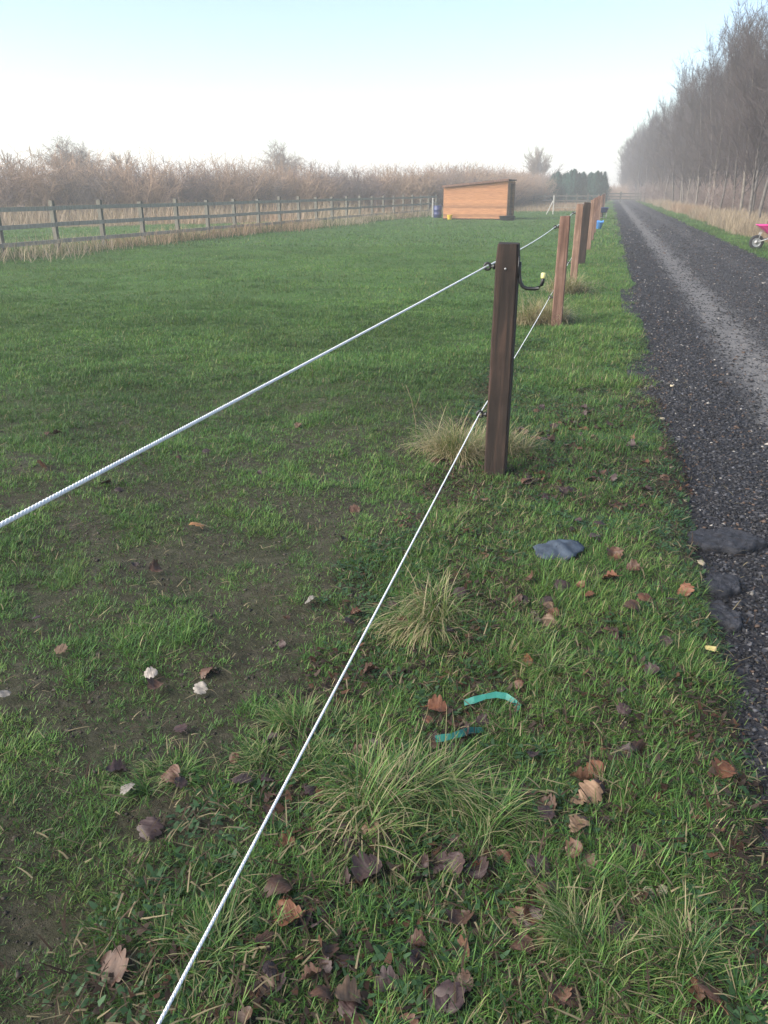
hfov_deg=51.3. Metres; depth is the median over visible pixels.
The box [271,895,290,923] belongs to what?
fallen leaf
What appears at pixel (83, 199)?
hedge shrub
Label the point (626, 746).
fallen leaf
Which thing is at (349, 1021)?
fallen leaf
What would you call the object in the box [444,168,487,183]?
hedge shrub
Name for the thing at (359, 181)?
hedge shrub
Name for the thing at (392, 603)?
fallen leaf
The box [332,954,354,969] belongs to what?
fallen leaf
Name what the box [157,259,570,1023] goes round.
fence rope
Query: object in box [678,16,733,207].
woodland tree
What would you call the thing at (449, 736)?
plastic tape
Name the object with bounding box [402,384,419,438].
dead stem
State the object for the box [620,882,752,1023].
grass tussock
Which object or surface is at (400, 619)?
fallen leaf
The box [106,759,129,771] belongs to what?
fallen leaf
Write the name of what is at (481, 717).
fallen leaf
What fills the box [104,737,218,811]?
grass tussock
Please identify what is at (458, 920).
fallen leaf
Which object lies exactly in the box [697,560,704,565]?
pebble
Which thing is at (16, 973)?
soil crumbs
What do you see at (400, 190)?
hedge shrub
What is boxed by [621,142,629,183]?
woodland tree
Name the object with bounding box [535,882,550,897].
fallen leaf
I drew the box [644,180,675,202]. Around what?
hedge shrub
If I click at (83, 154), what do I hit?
bare tree
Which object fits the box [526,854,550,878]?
fallen leaf
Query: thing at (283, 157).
bare tree
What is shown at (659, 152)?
woodland tree
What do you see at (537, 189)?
hedge shrub
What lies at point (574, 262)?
fence post
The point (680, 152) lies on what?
woodland tree
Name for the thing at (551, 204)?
strut post
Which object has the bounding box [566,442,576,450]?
fallen leaf
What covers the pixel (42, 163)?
hedge shrub
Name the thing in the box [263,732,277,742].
fallen leaf
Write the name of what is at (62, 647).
fallen leaf
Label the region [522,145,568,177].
bare tree
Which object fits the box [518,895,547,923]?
fallen leaf
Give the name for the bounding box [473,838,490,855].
fallen leaf
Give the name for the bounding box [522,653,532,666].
fallen leaf
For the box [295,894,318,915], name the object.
fallen leaf
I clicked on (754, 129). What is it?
woodland tree
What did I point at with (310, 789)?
fallen leaf
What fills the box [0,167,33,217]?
hedge shrub
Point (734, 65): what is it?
woodland tree
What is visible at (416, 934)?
fallen leaf
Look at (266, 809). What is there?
fallen leaf
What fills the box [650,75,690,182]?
woodland tree
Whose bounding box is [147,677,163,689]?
fallen leaf
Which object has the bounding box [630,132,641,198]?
woodland tree
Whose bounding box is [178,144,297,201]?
hedge shrub
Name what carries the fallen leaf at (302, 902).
on the fallen leaf at (311, 909)
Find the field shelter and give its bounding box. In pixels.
[442,179,516,219]
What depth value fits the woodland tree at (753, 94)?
45.49 m
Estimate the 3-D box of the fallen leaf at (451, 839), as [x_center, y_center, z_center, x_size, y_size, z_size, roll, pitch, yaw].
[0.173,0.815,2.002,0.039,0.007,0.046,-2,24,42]
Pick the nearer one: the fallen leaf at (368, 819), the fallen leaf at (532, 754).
the fallen leaf at (368, 819)
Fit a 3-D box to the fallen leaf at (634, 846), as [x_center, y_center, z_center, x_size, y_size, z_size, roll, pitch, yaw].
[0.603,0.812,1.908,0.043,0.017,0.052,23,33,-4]
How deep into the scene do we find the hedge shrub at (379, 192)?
54.94 m
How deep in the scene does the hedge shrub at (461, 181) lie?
60.46 m
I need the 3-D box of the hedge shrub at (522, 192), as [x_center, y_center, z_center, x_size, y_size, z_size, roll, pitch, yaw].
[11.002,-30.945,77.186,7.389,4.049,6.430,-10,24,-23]
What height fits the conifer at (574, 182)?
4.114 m
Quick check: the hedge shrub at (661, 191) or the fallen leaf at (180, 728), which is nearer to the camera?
the fallen leaf at (180, 728)
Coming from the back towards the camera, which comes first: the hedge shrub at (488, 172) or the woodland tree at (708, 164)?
the hedge shrub at (488, 172)
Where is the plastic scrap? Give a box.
[533,539,583,560]
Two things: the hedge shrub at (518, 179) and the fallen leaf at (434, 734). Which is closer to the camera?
the fallen leaf at (434, 734)
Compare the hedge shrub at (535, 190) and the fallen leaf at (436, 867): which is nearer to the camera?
the fallen leaf at (436, 867)
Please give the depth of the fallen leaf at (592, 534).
3.58 m
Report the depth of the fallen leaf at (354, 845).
1.97 m
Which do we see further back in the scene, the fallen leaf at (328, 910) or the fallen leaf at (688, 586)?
the fallen leaf at (688, 586)
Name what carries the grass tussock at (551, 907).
on the ground at (170, 694)
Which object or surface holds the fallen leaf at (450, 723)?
on the ground at (170, 694)
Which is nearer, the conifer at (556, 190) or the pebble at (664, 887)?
the pebble at (664, 887)
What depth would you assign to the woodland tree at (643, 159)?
119.08 m
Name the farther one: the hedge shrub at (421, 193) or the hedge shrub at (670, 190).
the hedge shrub at (670, 190)
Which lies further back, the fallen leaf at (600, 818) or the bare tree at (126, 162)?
the bare tree at (126, 162)
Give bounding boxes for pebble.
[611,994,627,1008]
[642,886,654,902]
[656,884,668,895]
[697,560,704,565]
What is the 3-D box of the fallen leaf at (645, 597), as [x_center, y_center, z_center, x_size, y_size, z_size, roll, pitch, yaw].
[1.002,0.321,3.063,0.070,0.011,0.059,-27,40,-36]
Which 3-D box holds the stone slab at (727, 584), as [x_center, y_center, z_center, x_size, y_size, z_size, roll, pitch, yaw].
[1.372,0.305,3.268,0.155,0.057,0.186,8,23,19]
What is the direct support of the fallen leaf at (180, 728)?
on the ground at (170, 694)
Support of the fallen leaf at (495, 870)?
on the ground at (170, 694)
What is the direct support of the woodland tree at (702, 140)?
on the ground at (170, 694)
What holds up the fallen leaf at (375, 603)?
on the ground at (170, 694)
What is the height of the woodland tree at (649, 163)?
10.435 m
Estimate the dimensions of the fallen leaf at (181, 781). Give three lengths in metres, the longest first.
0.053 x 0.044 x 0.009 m
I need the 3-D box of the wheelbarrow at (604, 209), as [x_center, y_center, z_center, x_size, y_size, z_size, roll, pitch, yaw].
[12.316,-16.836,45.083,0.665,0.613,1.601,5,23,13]
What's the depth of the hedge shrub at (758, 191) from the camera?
42.08 m
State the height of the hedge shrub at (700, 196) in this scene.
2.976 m
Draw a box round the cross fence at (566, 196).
[527,194,599,203]
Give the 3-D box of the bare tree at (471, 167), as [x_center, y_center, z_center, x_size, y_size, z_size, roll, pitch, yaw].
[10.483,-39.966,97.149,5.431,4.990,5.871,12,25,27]
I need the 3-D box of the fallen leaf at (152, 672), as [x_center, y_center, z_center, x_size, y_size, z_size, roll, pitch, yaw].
[-0.792,0.543,2.691,0.060,0.008,0.050,-14,45,-17]
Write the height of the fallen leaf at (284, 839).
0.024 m
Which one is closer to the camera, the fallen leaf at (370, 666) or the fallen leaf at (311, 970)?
the fallen leaf at (311, 970)
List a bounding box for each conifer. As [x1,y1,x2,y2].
[544,179,565,202]
[548,171,565,202]
[559,169,587,202]
[579,172,590,202]
[583,171,611,202]
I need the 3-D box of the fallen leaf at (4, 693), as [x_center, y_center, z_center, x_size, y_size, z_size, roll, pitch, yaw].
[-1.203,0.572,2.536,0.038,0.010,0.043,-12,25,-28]
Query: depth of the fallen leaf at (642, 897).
1.81 m
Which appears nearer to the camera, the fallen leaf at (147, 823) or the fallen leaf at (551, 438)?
the fallen leaf at (147, 823)
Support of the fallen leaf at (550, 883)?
on the ground at (170, 694)
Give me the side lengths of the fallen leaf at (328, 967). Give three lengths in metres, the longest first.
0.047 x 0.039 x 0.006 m
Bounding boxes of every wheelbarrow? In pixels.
[600,207,608,217]
[749,224,767,249]
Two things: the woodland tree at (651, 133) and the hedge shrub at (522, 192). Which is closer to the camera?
the hedge shrub at (522, 192)
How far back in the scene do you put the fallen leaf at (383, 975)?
1.65 m
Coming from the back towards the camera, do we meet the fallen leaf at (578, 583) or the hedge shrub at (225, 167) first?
the hedge shrub at (225, 167)
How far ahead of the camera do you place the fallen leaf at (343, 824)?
2.02 m
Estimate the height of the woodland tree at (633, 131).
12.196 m
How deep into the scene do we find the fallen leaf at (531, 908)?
1.76 m
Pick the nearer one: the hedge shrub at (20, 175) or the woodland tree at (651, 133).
the hedge shrub at (20, 175)
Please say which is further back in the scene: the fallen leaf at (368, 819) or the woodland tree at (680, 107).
the woodland tree at (680, 107)
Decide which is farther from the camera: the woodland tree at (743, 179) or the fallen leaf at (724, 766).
the woodland tree at (743, 179)
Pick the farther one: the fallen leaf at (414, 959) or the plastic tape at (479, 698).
the plastic tape at (479, 698)
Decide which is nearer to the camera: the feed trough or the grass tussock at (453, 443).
the grass tussock at (453, 443)
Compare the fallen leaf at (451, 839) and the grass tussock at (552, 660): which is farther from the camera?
the grass tussock at (552, 660)
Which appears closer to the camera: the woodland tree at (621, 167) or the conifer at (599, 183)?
the conifer at (599, 183)
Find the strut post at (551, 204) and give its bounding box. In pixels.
[546,195,554,213]
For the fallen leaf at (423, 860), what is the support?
on the ground at (170, 694)
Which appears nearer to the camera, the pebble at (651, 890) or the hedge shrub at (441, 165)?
the pebble at (651, 890)
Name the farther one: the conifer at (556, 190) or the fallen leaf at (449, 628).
the conifer at (556, 190)
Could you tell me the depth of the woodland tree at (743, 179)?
37.86 m
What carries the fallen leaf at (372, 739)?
on the ground at (170, 694)
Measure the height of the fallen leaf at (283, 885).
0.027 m
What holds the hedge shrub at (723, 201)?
on the ground at (170, 694)
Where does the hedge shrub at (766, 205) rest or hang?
on the ground at (170, 694)
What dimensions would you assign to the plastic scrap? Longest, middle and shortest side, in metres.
0.222 x 0.188 x 0.042 m
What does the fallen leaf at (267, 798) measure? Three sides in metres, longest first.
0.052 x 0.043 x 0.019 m
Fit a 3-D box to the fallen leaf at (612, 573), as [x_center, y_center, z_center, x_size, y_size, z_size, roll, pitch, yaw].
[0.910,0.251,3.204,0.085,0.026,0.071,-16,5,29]
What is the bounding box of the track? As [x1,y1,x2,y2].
[612,197,767,848]
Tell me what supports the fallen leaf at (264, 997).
on the ground at (170, 694)
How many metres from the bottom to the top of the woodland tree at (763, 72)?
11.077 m
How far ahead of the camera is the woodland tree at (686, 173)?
62.58 m
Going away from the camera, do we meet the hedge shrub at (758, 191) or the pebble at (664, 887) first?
the pebble at (664, 887)
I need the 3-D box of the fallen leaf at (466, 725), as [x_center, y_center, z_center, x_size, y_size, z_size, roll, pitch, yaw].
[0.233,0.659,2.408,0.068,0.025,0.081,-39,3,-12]
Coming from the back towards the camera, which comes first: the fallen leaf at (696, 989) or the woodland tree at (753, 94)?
the woodland tree at (753, 94)
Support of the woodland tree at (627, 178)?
on the ground at (170, 694)
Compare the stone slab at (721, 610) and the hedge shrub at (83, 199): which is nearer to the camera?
the stone slab at (721, 610)
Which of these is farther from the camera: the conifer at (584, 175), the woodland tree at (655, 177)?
the conifer at (584, 175)
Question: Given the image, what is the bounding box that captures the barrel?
[433,206,441,217]
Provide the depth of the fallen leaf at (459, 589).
3.12 m
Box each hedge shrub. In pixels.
[0,139,89,219]
[0,144,118,216]
[0,155,64,212]
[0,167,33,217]
[1,163,33,202]
[2,156,95,212]
[17,141,132,200]
[40,153,147,218]
[67,142,195,213]
[89,154,169,203]
[103,151,220,215]
[110,154,192,213]
[128,150,246,207]
[154,163,238,213]
[163,155,275,216]
[172,161,250,207]
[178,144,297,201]
[211,159,300,210]
[230,156,326,214]
[250,161,315,204]
[269,164,351,209]
[273,168,347,213]
[286,149,359,212]
[288,158,364,211]
[308,163,372,210]
[326,161,385,201]
[326,163,407,213]
[340,164,409,209]
[343,156,435,196]
[344,160,439,211]
[362,162,443,185]
[362,163,449,210]
[385,161,459,208]
[409,165,466,182]
[411,161,479,207]
[414,160,484,182]
[422,157,499,183]
[424,163,480,181]
[431,157,483,191]
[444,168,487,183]
[453,159,533,198]
[459,162,520,203]
[460,167,517,195]
[476,171,531,205]
[478,162,535,205]
[496,176,535,205]
[497,169,537,202]
[501,170,542,205]
[503,170,537,205]
[512,170,529,205]
[516,174,542,203]
[522,171,557,202]
[525,175,557,202]
[527,175,549,203]
[528,177,549,203]
[608,185,621,198]
[609,184,627,198]
[617,182,643,198]
[617,185,631,198]
[622,179,636,198]
[637,174,689,201]
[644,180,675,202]
[655,176,699,203]
[658,172,702,202]
[678,180,722,204]
[684,179,722,206]
[696,162,767,211]
[704,170,767,210]
[721,176,767,219]
[729,175,767,209]
[755,176,767,218]
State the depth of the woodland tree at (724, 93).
49.53 m
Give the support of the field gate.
on the ground at (170, 694)
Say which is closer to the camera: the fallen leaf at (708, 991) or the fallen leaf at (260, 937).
the fallen leaf at (708, 991)
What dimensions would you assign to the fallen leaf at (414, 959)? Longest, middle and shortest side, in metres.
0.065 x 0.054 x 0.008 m
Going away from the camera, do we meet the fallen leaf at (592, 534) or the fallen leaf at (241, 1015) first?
the fallen leaf at (241, 1015)
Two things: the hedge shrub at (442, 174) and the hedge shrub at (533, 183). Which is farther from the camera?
the hedge shrub at (533, 183)
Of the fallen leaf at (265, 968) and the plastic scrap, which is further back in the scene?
the plastic scrap
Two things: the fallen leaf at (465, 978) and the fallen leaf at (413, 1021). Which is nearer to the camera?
the fallen leaf at (413, 1021)
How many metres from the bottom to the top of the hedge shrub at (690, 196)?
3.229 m
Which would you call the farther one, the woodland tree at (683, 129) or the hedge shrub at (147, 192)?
the woodland tree at (683, 129)
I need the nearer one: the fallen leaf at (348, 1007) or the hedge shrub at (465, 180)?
the fallen leaf at (348, 1007)
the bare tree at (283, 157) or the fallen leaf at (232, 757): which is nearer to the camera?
the fallen leaf at (232, 757)
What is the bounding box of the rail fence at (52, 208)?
[0,195,436,257]
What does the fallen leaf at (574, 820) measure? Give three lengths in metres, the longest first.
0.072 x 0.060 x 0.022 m
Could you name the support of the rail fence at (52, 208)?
on the ground at (170, 694)
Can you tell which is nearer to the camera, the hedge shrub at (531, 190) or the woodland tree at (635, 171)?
the hedge shrub at (531, 190)
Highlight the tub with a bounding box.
[596,220,603,228]
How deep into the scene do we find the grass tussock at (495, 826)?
2.04 m
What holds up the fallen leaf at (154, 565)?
on the ground at (170, 694)
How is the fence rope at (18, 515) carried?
attached to the fence post at (506, 266)
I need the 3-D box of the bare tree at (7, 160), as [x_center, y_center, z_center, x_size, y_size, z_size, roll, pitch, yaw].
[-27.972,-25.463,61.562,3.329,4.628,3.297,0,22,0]
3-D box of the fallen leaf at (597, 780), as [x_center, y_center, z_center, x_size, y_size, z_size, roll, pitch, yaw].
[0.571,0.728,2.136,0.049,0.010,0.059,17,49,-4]
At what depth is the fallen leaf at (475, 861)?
1.90 m
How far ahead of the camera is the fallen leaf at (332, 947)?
1.70 m
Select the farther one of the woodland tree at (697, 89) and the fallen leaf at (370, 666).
the woodland tree at (697, 89)
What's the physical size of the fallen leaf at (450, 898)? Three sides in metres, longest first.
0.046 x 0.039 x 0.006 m
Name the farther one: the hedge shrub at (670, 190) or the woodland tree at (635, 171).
the woodland tree at (635, 171)
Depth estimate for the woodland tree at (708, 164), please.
48.91 m
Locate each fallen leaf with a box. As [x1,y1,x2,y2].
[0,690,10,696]
[37,459,48,469]
[51,429,62,434]
[54,643,70,653]
[98,945,136,986]
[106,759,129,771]
[114,487,122,491]
[120,782,134,794]
[136,811,162,839]
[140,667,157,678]
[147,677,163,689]
[149,559,161,571]
[161,764,179,783]
[169,776,187,788]
[173,723,186,732]
[189,522,203,528]
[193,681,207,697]
[199,666,214,678]
[226,1006,252,1023]
[227,772,251,783]
[229,752,242,763]
[249,930,271,952]
[250,980,269,1001]
[255,804,282,818]
[255,974,274,997]
[258,771,275,781]
[260,971,285,993]
[262,960,282,977]
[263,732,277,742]
[264,791,277,801]
[264,873,291,897]
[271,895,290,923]
[277,830,302,846]
[277,899,310,925]
[278,639,285,647]
[286,912,311,931]
[291,842,303,853]
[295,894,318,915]
[296,962,320,983]
[300,894,314,914]
[304,785,320,797]
[305,595,313,603]
[307,920,324,930]
[310,984,333,1008]
[318,899,336,913]
[318,935,338,963]
[319,957,333,976]
[327,866,350,887]
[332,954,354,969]
[334,974,365,1003]
[335,998,357,1019]
[336,822,347,827]
[340,1012,367,1023]
[343,617,354,625]
[343,744,360,755]
[343,836,364,851]
[347,850,381,886]
[349,504,359,512]
[350,607,365,614]
[356,996,371,1017]
[361,820,378,835]
[362,662,379,673]
[366,816,379,825]
[368,738,381,750]
[372,965,398,991]
[373,602,386,607]
[387,599,396,607]
[394,616,407,629]
[399,1013,417,1023]
[401,957,421,971]
[405,1009,423,1019]
[409,928,426,945]
[410,873,428,883]
[410,947,428,966]
[416,852,428,868]
[420,694,446,711]
[422,993,448,1011]
[423,716,433,723]
[426,730,439,740]
[428,850,446,872]
[429,740,436,748]
[429,841,456,851]
[434,979,464,1013]
[439,626,454,631]
[439,851,464,878]
[442,719,459,726]
[444,884,456,899]
[445,908,474,927]
[446,742,457,751]
[447,831,461,841]
[449,934,469,966]
[452,587,466,596]
[455,967,480,992]
[463,721,468,736]
[463,855,488,878]
[468,860,490,888]
[472,713,488,725]
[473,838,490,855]
[491,860,506,873]
[495,848,511,864]
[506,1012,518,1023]
[507,903,524,927]
[509,934,534,953]
[513,594,523,601]
[514,680,523,688]
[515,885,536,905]
[516,595,528,604]
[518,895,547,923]
[519,898,541,927]
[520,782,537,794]
[522,570,532,579]
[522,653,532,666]
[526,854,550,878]
[527,750,539,757]
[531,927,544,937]
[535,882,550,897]
[537,793,559,812]
[538,805,556,820]
[539,596,552,603]
[541,614,555,627]
[543,601,553,608]
[544,880,561,893]
[547,434,556,444]
[547,607,558,617]
[548,982,571,1004]
[550,984,579,1007]
[552,579,568,591]
[559,487,568,495]
[565,837,582,857]
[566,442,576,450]
[566,814,589,834]
[570,766,591,779]
[570,794,586,804]
[572,850,599,874]
[574,579,584,587]
[578,780,603,804]
[584,759,603,778]
[585,533,600,536]
[585,590,594,595]
[593,774,605,794]
[594,521,604,524]
[594,815,608,825]
[602,569,621,579]
[605,626,619,643]
[605,919,632,943]
[607,546,623,560]
[610,474,617,480]
[613,502,623,509]
[613,553,620,558]
[614,702,630,715]
[614,742,632,757]
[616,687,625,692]
[623,599,640,611]
[623,887,649,905]
[626,439,635,445]
[626,558,641,570]
[630,738,646,758]
[630,843,645,858]
[637,593,651,601]
[640,485,651,489]
[644,662,659,674]
[658,635,673,650]
[659,474,669,480]
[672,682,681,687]
[677,582,693,596]
[689,973,728,1014]
[690,979,705,1003]
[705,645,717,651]
[711,757,736,778]
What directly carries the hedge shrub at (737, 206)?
on the ground at (170, 694)
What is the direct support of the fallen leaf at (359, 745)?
on the ground at (170, 694)
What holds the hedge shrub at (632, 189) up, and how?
on the ground at (170, 694)
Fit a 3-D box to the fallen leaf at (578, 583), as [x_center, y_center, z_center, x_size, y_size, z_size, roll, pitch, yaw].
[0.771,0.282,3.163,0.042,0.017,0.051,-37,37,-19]
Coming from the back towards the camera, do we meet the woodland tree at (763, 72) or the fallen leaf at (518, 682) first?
the woodland tree at (763, 72)
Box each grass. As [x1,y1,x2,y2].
[0,196,583,263]
[0,201,767,302]
[639,197,767,240]
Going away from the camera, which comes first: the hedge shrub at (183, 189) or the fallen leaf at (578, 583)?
the fallen leaf at (578, 583)
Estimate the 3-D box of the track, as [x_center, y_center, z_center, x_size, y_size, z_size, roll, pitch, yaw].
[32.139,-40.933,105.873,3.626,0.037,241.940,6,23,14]
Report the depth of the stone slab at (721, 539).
3.63 m
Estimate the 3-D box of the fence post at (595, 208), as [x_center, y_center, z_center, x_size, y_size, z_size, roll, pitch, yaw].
[6.730,-9.446,25.849,0.198,1.304,0.132,6,23,14]
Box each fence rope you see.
[0,212,574,527]
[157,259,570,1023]
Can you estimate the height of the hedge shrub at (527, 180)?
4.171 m
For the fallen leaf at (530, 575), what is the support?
on the ground at (170, 694)
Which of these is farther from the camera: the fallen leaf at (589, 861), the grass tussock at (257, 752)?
the grass tussock at (257, 752)
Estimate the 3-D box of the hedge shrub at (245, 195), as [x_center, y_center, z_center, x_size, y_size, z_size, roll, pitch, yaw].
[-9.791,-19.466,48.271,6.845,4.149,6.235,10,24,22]
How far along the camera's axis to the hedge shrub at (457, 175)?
64.24 m
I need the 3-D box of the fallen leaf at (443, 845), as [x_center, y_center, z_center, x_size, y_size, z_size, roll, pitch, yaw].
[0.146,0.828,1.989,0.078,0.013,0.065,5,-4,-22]
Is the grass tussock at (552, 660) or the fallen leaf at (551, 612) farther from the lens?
the fallen leaf at (551, 612)
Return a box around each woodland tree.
[614,134,632,184]
[616,144,628,188]
[617,145,626,187]
[621,138,632,197]
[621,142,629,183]
[622,138,637,186]
[623,114,647,200]
[624,121,642,198]
[629,130,649,200]
[630,126,640,186]
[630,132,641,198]
[632,129,646,197]
[635,110,659,201]
[635,113,660,200]
[637,103,660,200]
[640,123,657,189]
[641,98,676,198]
[642,113,667,190]
[645,105,668,173]
[646,90,676,195]
[647,113,676,186]
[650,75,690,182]
[652,113,672,183]
[655,82,695,199]
[656,71,707,203]
[658,54,704,201]
[664,91,696,201]
[668,93,702,184]
[670,51,709,201]
[671,58,713,203]
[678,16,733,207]
[678,53,720,205]
[682,47,736,203]
[687,39,741,204]
[688,52,753,207]
[690,2,756,211]
[694,59,720,180]
[698,16,765,198]
[703,0,767,210]
[705,65,738,179]
[706,0,767,214]
[709,11,767,210]
[716,23,766,186]
[718,1,767,213]
[719,22,767,215]
[737,34,767,137]
[739,67,767,184]
[743,16,767,223]
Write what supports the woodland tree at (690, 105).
on the ground at (170, 694)
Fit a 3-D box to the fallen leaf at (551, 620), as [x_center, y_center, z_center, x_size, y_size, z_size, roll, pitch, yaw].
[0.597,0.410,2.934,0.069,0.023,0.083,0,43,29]
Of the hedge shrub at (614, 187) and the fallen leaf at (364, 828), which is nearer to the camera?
the fallen leaf at (364, 828)
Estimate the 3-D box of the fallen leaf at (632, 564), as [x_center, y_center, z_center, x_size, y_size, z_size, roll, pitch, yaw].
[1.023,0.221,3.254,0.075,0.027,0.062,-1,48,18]
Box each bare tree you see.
[0,150,38,179]
[32,126,111,177]
[109,150,136,175]
[240,138,306,181]
[458,160,487,174]
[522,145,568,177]
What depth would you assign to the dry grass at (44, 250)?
37.35 m
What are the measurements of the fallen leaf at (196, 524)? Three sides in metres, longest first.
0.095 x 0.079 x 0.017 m
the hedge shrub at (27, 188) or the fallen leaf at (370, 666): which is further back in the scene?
the hedge shrub at (27, 188)
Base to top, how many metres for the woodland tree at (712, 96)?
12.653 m
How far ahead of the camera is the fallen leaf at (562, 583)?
3.17 m
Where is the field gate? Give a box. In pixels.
[605,192,641,201]
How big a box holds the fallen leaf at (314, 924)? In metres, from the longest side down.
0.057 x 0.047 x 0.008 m
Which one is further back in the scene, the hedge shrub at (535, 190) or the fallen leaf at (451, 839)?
the hedge shrub at (535, 190)
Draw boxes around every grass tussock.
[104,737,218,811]
[129,886,271,1012]
[220,712,353,803]
[246,680,370,748]
[283,701,549,883]
[353,560,481,660]
[394,395,517,475]
[404,759,553,885]
[474,415,546,459]
[487,286,583,326]
[491,626,594,694]
[501,834,692,1023]
[542,267,609,293]
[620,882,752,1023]
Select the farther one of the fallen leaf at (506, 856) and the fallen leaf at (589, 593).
the fallen leaf at (589, 593)
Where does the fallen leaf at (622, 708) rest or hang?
on the ground at (170, 694)
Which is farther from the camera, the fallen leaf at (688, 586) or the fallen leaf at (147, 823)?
the fallen leaf at (688, 586)
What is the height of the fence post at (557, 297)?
1.284 m
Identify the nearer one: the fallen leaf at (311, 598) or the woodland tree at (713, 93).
the fallen leaf at (311, 598)
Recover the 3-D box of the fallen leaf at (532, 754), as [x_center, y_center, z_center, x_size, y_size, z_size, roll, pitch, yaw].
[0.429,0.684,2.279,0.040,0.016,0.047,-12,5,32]
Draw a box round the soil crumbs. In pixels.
[0,363,767,1023]
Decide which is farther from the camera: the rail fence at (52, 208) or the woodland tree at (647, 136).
the woodland tree at (647, 136)
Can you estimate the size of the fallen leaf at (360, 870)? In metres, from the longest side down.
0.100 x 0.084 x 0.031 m
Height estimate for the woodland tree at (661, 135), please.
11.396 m
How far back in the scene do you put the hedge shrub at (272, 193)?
49.00 m
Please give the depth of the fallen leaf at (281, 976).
1.62 m
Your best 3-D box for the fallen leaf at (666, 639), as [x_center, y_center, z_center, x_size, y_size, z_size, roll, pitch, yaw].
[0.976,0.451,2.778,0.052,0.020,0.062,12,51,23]
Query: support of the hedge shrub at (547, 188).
on the ground at (170, 694)
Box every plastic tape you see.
[435,727,483,741]
[464,692,520,711]
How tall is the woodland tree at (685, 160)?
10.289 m
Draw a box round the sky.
[0,0,767,189]
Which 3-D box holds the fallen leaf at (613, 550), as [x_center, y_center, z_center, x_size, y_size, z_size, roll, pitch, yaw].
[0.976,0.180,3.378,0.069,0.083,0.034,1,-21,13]
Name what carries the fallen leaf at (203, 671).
on the ground at (170, 694)
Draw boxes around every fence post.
[476,242,545,477]
[548,216,569,325]
[567,204,583,282]
[579,202,590,263]
[587,200,594,249]
[591,198,596,239]
[594,197,598,232]
[597,196,600,219]
[599,196,601,220]
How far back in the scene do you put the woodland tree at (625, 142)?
163.98 m
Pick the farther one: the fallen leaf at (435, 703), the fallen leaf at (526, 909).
the fallen leaf at (435, 703)
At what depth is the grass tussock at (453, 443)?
4.83 m
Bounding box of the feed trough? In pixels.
[499,216,514,220]
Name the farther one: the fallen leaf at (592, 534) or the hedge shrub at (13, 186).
the hedge shrub at (13, 186)
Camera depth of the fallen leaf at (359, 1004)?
1.59 m
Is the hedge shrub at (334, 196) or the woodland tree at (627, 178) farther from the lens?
the woodland tree at (627, 178)
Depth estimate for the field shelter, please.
43.88 m
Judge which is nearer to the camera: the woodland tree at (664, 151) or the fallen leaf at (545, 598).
the fallen leaf at (545, 598)
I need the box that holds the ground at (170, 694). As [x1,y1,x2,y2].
[0,200,767,1023]
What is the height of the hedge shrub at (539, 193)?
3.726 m
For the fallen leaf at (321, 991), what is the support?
on the ground at (170, 694)
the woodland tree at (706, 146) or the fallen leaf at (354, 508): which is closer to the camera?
the fallen leaf at (354, 508)
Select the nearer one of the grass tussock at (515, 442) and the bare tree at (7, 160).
the grass tussock at (515, 442)
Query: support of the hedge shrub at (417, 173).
on the ground at (170, 694)
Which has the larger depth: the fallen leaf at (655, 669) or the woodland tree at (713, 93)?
the woodland tree at (713, 93)
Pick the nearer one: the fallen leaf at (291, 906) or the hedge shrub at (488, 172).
the fallen leaf at (291, 906)
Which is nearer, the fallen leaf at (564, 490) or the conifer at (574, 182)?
the fallen leaf at (564, 490)
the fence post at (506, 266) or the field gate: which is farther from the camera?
the field gate
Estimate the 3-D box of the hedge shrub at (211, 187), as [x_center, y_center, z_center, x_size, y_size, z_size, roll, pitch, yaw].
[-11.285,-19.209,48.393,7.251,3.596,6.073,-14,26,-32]
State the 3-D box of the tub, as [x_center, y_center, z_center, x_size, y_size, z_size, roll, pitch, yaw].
[8.949,-12.018,33.415,0.403,0.372,0.397,-1,31,-18]
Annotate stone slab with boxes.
[687,527,767,555]
[700,573,740,597]
[702,600,742,632]
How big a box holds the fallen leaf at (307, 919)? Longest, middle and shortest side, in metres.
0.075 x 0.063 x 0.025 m
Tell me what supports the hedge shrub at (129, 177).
on the ground at (170, 694)
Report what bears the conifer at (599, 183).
on the ground at (170, 694)
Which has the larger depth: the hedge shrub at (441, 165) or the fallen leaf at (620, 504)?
the hedge shrub at (441, 165)

